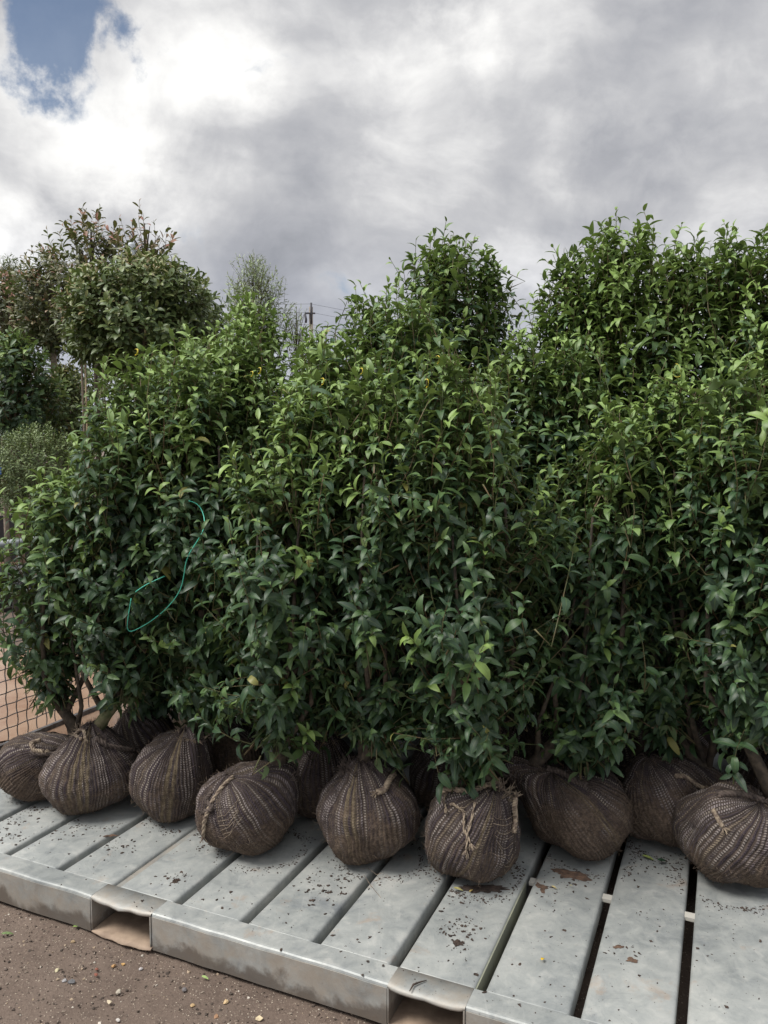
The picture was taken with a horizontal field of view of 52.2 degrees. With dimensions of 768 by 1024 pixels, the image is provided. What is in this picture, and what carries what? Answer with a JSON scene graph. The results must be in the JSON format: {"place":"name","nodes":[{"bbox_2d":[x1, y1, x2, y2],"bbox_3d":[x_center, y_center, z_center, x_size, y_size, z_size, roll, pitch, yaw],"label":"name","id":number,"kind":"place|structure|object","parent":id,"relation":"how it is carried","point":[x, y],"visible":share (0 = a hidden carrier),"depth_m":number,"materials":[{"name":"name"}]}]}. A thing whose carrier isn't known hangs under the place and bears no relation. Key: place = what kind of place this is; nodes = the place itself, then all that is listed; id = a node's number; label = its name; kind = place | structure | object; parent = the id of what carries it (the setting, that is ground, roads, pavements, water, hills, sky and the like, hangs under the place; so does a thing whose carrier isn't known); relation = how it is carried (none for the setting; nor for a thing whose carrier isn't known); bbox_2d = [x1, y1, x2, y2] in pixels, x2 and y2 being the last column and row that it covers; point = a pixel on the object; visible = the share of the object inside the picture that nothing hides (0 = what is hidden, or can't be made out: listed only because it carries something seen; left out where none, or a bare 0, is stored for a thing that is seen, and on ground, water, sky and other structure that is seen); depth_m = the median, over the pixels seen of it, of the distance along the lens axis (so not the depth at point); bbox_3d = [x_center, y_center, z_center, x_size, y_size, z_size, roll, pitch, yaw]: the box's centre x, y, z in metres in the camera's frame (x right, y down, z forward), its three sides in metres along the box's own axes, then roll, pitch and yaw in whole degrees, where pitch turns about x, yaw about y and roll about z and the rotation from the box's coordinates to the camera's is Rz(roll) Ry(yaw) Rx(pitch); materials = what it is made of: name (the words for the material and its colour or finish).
{"place":"outdoors","nodes":[
{"label":"outdoors","id":0,"kind":"place"},
{"bbox_2d":[0,431,34,611],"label":"blue conifer","id":1,"kind":"object","parent":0,"point":[7,535],"visible":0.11,"depth_m":7.41,"materials":[{"name":"green plant"}]},
{"bbox_2d":[40,361,80,416],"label":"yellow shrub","id":2,"kind":"object","parent":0,"point":[58,375],"visible":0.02,"depth_m":10.68,"materials":[{"name":"green plant"}]},
{"bbox_2d":[0,905,438,1023],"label":"gravel","id":3,"kind":"structure","parent":0,"point":[170,980],"depth_m":2.24,"materials":[{"name":"brown gravel"}]},
{"bbox_2d":[0,451,697,1023],"bbox_3d":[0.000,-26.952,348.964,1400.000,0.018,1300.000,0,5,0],"label":"ground","id":4,"kind":"structure","parent":0,"point":[166,1005],"depth_m":2.24,"materials":[{"name":"brown soil"}]},
{"bbox_2d":[0,265,40,564],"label":"bronze tree","id":5,"kind":"object","parent":4,"relation":"on","point":[5,321],"visible":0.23,"depth_m":9.87,"materials":[{"name":"green plant"}]},
{"bbox_2d":[0,253,45,311],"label":"green tree","id":6,"kind":"object","parent":4,"relation":"on","point":[4,264],"visible":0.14,"depth_m":12.67,"materials":[{"name":"green plant"}]},
{"bbox_2d":[0,325,70,563],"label":"cherry laurel","id":7,"kind":"object","parent":4,"relation":"on","point":[20,405],"visible":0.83,"depth_m":8.39,"materials":[{"name":"green plant"}]},
{"bbox_2d":[0,516,70,561],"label":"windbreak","id":8,"kind":"object","parent":4,"relation":"on","point":[11,524],"depth_m":10.46,"materials":[{"name":"plastic"}]},
{"bbox_2d":[0,241,76,466],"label":"bronze tree","id":9,"kind":"object","parent":4,"relation":"on","point":[48,338],"visible":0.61,"depth_m":9.26,"materials":[{"name":"green plant"}]},
{"bbox_2d":[0,419,88,623],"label":"clipped bush","id":10,"kind":"object","parent":4,"relation":"on","point":[36,460],"visible":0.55,"depth_m":6.41,"materials":[{"name":"green plant"}]},
{"bbox_2d":[0,533,106,749],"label":"fence","id":11,"kind":"object","parent":4,"relation":"on","point":[60,721],"visible":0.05,"depth_m":4.08,"materials":[{"name":"metal"}]},
{"bbox_2d":[0,647,127,740],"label":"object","id":12,"kind":"structure","parent":4,"relation":"on","point":[11,696],"depth_m":4.54,"materials":[{"name":"soil"}]},
{"bbox_2d":[45,288,91,503],"bbox_3d":[-2.990,-0.718,7.941,0.713,3.180,0.664,0,5,0],"label":"bronze tree","id":13,"kind":"object","parent":4,"relation":"on","point":[56,314],"visible":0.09,"depth_m":7.84,"materials":[{"name":"green plant"}]},
{"bbox_2d":[0,363,138,515],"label":"hedge","id":14,"kind":"object","parent":4,"relation":"on","point":[88,374],"visible":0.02,"depth_m":14.70,"materials":[{"name":"green plant"}]},
{"bbox_2d":[31,360,108,548],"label":"green bush","id":15,"kind":"object","parent":4,"relation":"on","point":[72,410],"visible":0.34,"depth_m":9.20,"materials":[{"name":"green plant"}]},
{"bbox_2d":[36,202,130,506],"bbox_3d":[-3.175,-1.283,8.675,0.958,4.186,1.097,3,5,28],"label":"bronze tree","id":16,"kind":"object","parent":4,"relation":"on","point":[90,251],"visible":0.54,"depth_m":8.48,"materials":[{"name":"green plant"}]},
{"bbox_2d":[128,242,135,406],"bbox_3d":[-2.388,-0.826,7.558,0.068,3.457,0.068,0,5,0],"label":"cane","id":17,"kind":"object","parent":4,"relation":"on","point":[131,244],"visible":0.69,"depth_m":7.40,"materials":[{"name":"grey plant"}]},
{"bbox_2d":[48,245,234,391],"bbox_3d":[-2.151,-0.717,7.161,1.652,3.305,1.574,0,5,0],"label":"standard tree","id":18,"kind":"object","parent":4,"relation":"on","point":[124,319],"visible":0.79,"depth_m":6.66,"materials":[{"name":"green plant"}]},
{"bbox_2d":[97,199,190,394],"bbox_3d":[-2.498,-1.212,8.290,0.854,4.107,0.837,0,5,0],"label":"bronze tree","id":19,"kind":"object","parent":4,"relation":"on","point":[146,246],"visible":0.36,"depth_m":8.10,"materials":[{"name":"green plant"}]},
{"bbox_2d":[218,252,295,344],"bbox_3d":[-1.539,-1.184,9.454,1.024,3.862,1.046,-3,6,-36],"label":"olive tree","id":20,"kind":"object","parent":4,"relation":"on","point":[255,284],"visible":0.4,"depth_m":9.26,"materials":[{"name":"green plant"}]},
{"bbox_2d":[255,1015,262,1020],"bbox_3d":[-0.335,1.358,2.101,0.022,0.011,0.014,0,5,0],"label":"pebble","id":21,"kind":"object","parent":4,"relation":"on","point":[259,1018],"visible":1,"depth_m":2.10,"materials":[{"name":"beige stone"}]},
{"bbox_2d":[277,302,314,378],"bbox_3d":[-1.099,-0.933,9.776,0.488,3.310,0.554,-4,6,-37],"label":"olive tree","id":22,"kind":"object","parent":4,"relation":"on","point":[296,329],"visible":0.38,"depth_m":9.63,"materials":[{"name":"green plant"}]},
{"bbox_2d":[304,303,314,346],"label":"utility pole","id":23,"kind":"object","parent":4,"relation":"on","point":[310,312],"visible":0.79,"depth_m":41.17,"materials":[{"name":"grey"}]},
{"bbox_2d":[0,712,767,1023],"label":"metal pallet","id":24,"kind":"object","parent":4,"relation":"on","point":[309,961],"visible":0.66,"depth_m":2.36,"materials":[{"name":"grey metal"}]},
{"bbox_2d":[0,450,110,802],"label":"laurel shrub","id":25,"kind":"object","parent":24,"relation":"on","point":[50,667],"visible":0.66,"depth_m":3.03,"materials":[{"name":"green plant"}]},
{"bbox_2d":[28,339,213,815],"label":"laurel shrub","id":26,"kind":"object","parent":24,"relation":"on","point":[87,765],"visible":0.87,"depth_m":2.90,"materials":[{"name":"green plant"}]},
{"bbox_2d":[85,341,226,754],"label":"laurel shrub","id":27,"kind":"object","parent":24,"relation":"on","point":[156,721],"visible":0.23,"depth_m":3.27,"materials":[{"name":"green plant"}]},
{"bbox_2d":[113,325,276,823],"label":"laurel shrub","id":28,"kind":"object","parent":24,"relation":"on","point":[170,771],"visible":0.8,"depth_m":2.86,"materials":[{"name":"green plant"}]},
{"bbox_2d":[127,501,204,631],"bbox_3d":[-0.768,0.199,2.747,0.368,0.489,0.072,2,5,25],"label":"twine","id":29,"kind":"object","parent":28,"relation":"attached to","point":[180,587],"visible":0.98,"depth_m":2.76,"materials":[{"name":"teal"}]},
{"bbox_2d":[161,320,245,727],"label":"laurel shrub","id":30,"kind":"object","parent":24,"relation":"on","point":[195,343],"visible":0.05,"depth_m":3.74,"materials":[{"name":"green plant"}]},
{"bbox_2d":[154,307,312,773],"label":"laurel shrub","id":31,"kind":"object","parent":24,"relation":"on","point":[241,387],"visible":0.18,"depth_m":3.07,"materials":[{"name":"green plant"}]},
{"bbox_2d":[211,287,300,722],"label":"laurel shrub","id":32,"kind":"object","parent":24,"relation":"on","point":[252,321],"visible":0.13,"depth_m":3.85,"materials":[{"name":"green plant"}]},
{"bbox_2d":[188,361,371,856],"bbox_3d":[-0.345,0.339,2.703,0.663,1.686,0.707,3,5,31],"label":"laurel shrub","id":33,"kind":"object","parent":24,"relation":"on","point":[250,808],"visible":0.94,"depth_m":2.61,"materials":[{"name":"green plant"}]},
{"bbox_2d":[219,325,398,819],"bbox_3d":[-0.220,0.235,2.951,0.744,1.853,0.639,-4,6,-40],"label":"laurel shrub","id":34,"kind":"object","parent":24,"relation":"on","point":[318,773],"visible":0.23,"depth_m":2.88,"materials":[{"name":"green plant"}]},
{"bbox_2d":[279,321,351,733],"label":"laurel shrub","id":35,"kind":"object","parent":24,"relation":"on","point":[311,343],"visible":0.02,"depth_m":3.67,"materials":[{"name":"green plant"}]},
{"bbox_2d":[320,275,421,729],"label":"laurel shrub","id":36,"kind":"object","parent":24,"relation":"on","point":[366,343],"visible":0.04,"depth_m":3.59,"materials":[{"name":"green plant"}]},
{"bbox_2d":[298,358,454,865],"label":"laurel shrub","id":37,"kind":"object","parent":24,"relation":"on","point":[368,810],"visible":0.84,"depth_m":2.57,"materials":[{"name":"green plant"}]},
{"bbox_2d":[0,801,767,1020],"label":"soil crumbs","id":38,"kind":"object","parent":24,"relation":"on","point":[465,925],"visible":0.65,"depth_m":2.56,"materials":[{"name":"black soil"}]},
{"bbox_2d":[409,980,426,990],"bbox_3d":[0.086,1.234,2.051,0.063,0.007,0.012,-4,6,-42],"label":"root scrap","id":39,"kind":"object","parent":24,"relation":"on","point":[413,984],"visible":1,"depth_m":2.05,"materials":[{"name":"plant"}]},
{"bbox_2d":[346,278,529,807],"bbox_3d":[0.125,0.145,3.029,0.850,2.021,0.888,2,5,27],"label":"laurel shrub","id":40,"kind":"object","parent":24,"relation":"on","point":[424,783],"visible":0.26,"depth_m":2.90,"materials":[{"name":"green plant"}]},
{"bbox_2d":[370,216,533,569],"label":"laurel shrub","id":41,"kind":"object","parent":24,"relation":"on","point":[447,275],"visible":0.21,"depth_m":3.59,"materials":[{"name":"green plant"}]},
{"bbox_2d":[453,939,462,946],"bbox_3d":[0.209,1.221,2.228,0.028,0.005,0.031,-1,5,-14],"label":"soil patch","id":42,"kind":"object","parent":24,"relation":"on","point":[457,942],"visible":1,"depth_m":2.23,"materials":[{"name":"brown soil"}]},
{"bbox_2d":[361,323,604,886],"bbox_3d":[0.308,0.303,2.515,0.761,1.788,0.741,0,5,0],"label":"laurel shrub","id":43,"kind":"object","parent":24,"relation":"on","point":[472,829],"visible":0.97,"depth_m":2.44,"materials":[{"name":"green plant"}]},
{"bbox_2d":[459,884,509,892],"bbox_3d":[0.315,1.200,2.501,0.175,0.004,0.051,0,5,0],"label":"soil patch","id":44,"kind":"object","parent":24,"relation":"on","point":[487,888],"visible":1,"depth_m":2.50,"materials":[{"name":"brown soil"}]},
{"bbox_2d":[460,243,527,714],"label":"laurel shrub","id":45,"kind":"object","parent":24,"relation":"on","point":[490,292],"visible":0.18,"depth_m":3.73,"materials":[{"name":"green plant"}]},
{"bbox_2d":[470,319,611,795],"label":"laurel shrub","id":46,"kind":"object","parent":24,"relation":"on","point":[534,418],"visible":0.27,"depth_m":3.01,"materials":[{"name":"green plant"}]},
{"bbox_2d":[535,882,547,892],"bbox_3d":[0.507,1.199,2.509,0.034,0.004,0.065,-1,5,-16],"label":"soil patch","id":47,"kind":"object","parent":24,"relation":"on","point":[541,887],"visible":1,"depth_m":2.51,"materials":[{"name":"brown soil"}]},
{"bbox_2d":[551,868,591,881],"bbox_3d":[0.617,1.193,2.584,0.137,0.004,0.058,2,5,18],"label":"soil patch","id":48,"kind":"object","parent":24,"relation":"on","point":[564,873],"visible":1,"depth_m":2.58,"materials":[{"name":"brown soil"}]},
{"bbox_2d":[509,239,647,734],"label":"laurel shrub","id":49,"kind":"object","parent":24,"relation":"on","point":[562,264],"visible":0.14,"depth_m":3.38,"materials":[{"name":"green plant"}]},
{"bbox_2d":[510,322,652,777],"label":"laurel shrub","id":50,"kind":"object","parent":24,"relation":"on","point":[577,378],"visible":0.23,"depth_m":2.97,"materials":[{"name":"green plant"}]},
{"bbox_2d":[497,395,687,864],"bbox_3d":[0.712,0.393,2.700,0.631,1.579,0.657,0,5,0],"label":"laurel shrub","id":51,"kind":"object","parent":24,"relation":"on","point":[577,803],"visible":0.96,"depth_m":2.61,"materials":[{"name":"green plant"}]},
{"bbox_2d":[626,957,637,962],"bbox_3d":[0.682,1.229,2.155,0.033,0.002,0.023,2,5,18],"label":"soil patch","id":52,"kind":"object","parent":24,"relation":"on","point":[631,959],"visible":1,"depth_m":2.15,"materials":[{"name":"brown soil"}]},
{"bbox_2d":[529,203,742,756],"bbox_3d":[1.033,-0.091,3.457,0.963,2.408,1.023,0,5,0],"label":"laurel shrub","id":53,"kind":"object","parent":24,"relation":"on","point":[622,270],"visible":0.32,"depth_m":3.26,"materials":[{"name":"green plant"}]},
{"bbox_2d":[580,356,763,850],"bbox_3d":[0.981,0.316,2.757,0.591,1.724,0.648,0,5,0],"label":"laurel shrub","id":54,"kind":"object","parent":24,"relation":"on","point":[662,780],"visible":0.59,"depth_m":2.69,"materials":[{"name":"green plant"}]},
{"bbox_2d":[586,222,764,758],"bbox_3d":[1.272,-0.047,3.395,0.905,2.328,0.945,-4,6,-39],"label":"laurel shrub","id":55,"kind":"object","parent":24,"relation":"on","point":[684,287],"visible":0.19,"depth_m":3.25,"materials":[{"name":"green plant"}]},
{"bbox_2d":[637,219,767,761],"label":"laurel shrub","id":56,"kind":"object","parent":24,"relation":"on","point":[748,292],"visible":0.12,"depth_m":3.19,"materials":[{"name":"green plant"}]},
{"bbox_2d":[639,335,767,887],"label":"laurel shrub","id":57,"kind":"object","parent":24,"relation":"on","point":[719,831],"visible":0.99,"depth_m":2.44,"materials":[{"name":"green plant"}]},
{"bbox_2d":[689,313,767,795],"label":"laurel shrub","id":58,"kind":"object","parent":24,"relation":"on","point":[749,775],"visible":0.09,"depth_m":2.93,"materials":[{"name":"green plant"}]},
{"bbox_2d":[709,379,767,643],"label":"laurel shrub","id":59,"kind":"object","parent":24,"relation":"on","point":[753,513],"visible":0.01,"depth_m":2.67,"materials":[{"name":"green plant"}]},
{"bbox_2d":[745,253,767,369],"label":"laurel shrub","id":60,"kind":"object","parent":24,"relation":"on","point":[765,312],"visible":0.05,"depth_m":3.20,"materials":[{"name":"green plant"}]},
{"bbox_2d":[0,0,767,445],"label":"sky","id":61,"kind":"structure","parent":0,"point":[318,139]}
]}

